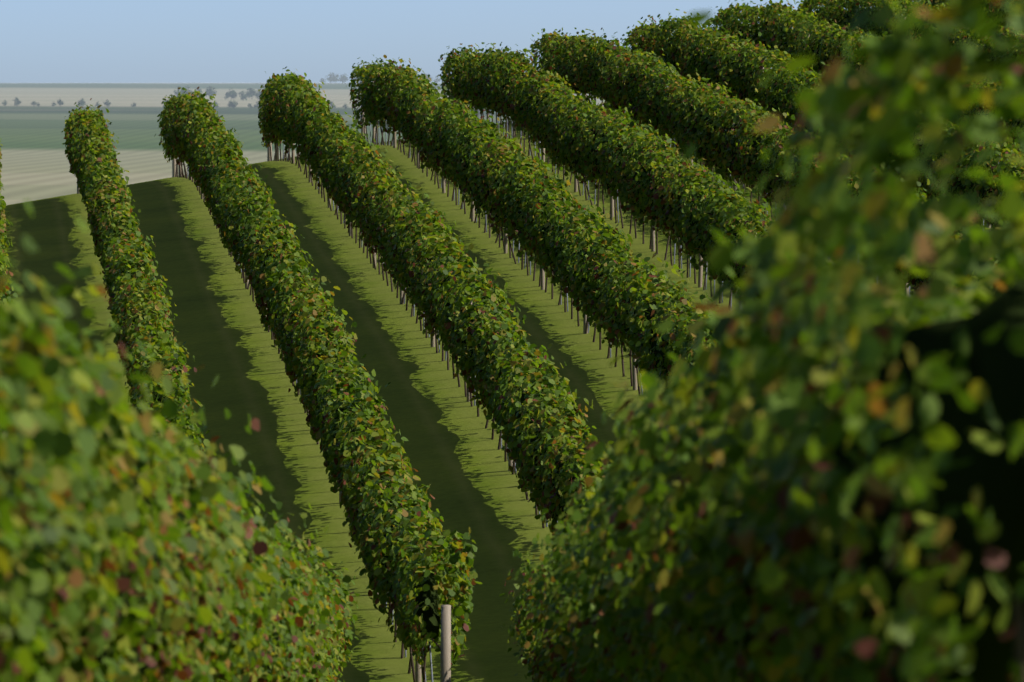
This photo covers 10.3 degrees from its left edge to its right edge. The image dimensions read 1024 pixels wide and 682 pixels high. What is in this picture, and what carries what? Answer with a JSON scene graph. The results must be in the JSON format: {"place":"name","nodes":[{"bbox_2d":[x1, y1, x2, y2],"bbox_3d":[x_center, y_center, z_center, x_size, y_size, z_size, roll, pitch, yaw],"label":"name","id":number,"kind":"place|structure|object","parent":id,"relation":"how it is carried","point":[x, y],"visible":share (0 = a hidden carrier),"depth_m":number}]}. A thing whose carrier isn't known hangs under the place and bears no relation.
{"place":"outdoors","nodes":[
{"label":"outdoors","id":0,"kind":"place"},
{"bbox_2d":[0,0,871,82],"label":"sky","id":1,"kind":"structure","parent":0,"point":[42,41]},
{"bbox_2d":[0,83,1023,681],"bbox_3d":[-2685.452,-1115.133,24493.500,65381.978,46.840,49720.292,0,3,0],"label":"ground","id":2,"kind":"structure","parent":0,"point":[456,461],"depth_m":104.24},
{"bbox_2d":[2,72,667,109],"bbox_3d":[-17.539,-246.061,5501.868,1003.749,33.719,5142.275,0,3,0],"label":"distant trees","id":3,"kind":"object","parent":2,"relation":"on","point":[232,93],"depth_m":4778.51},
{"bbox_2d":[0,0,1023,681],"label":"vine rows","id":4,"kind":"object","parent":2,"relation":"on","point":[634,562],"depth_m":16.25},
{"bbox_2d":[0,281,1023,681],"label":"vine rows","id":5,"kind":"object","parent":2,"relation":"on","point":[996,367],"visible":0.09,"depth_m":14.11},
{"bbox_2d":[0,0,1023,681],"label":"vine rows","id":6,"kind":"object","parent":2,"relation":"on","point":[196,136],"depth_m":106.42},
{"bbox_2d":[79,0,1023,638],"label":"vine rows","id":7,"kind":"object","parent":2,"relation":"on","point":[431,616],"visible":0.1,"depth_m":108.71}
]}

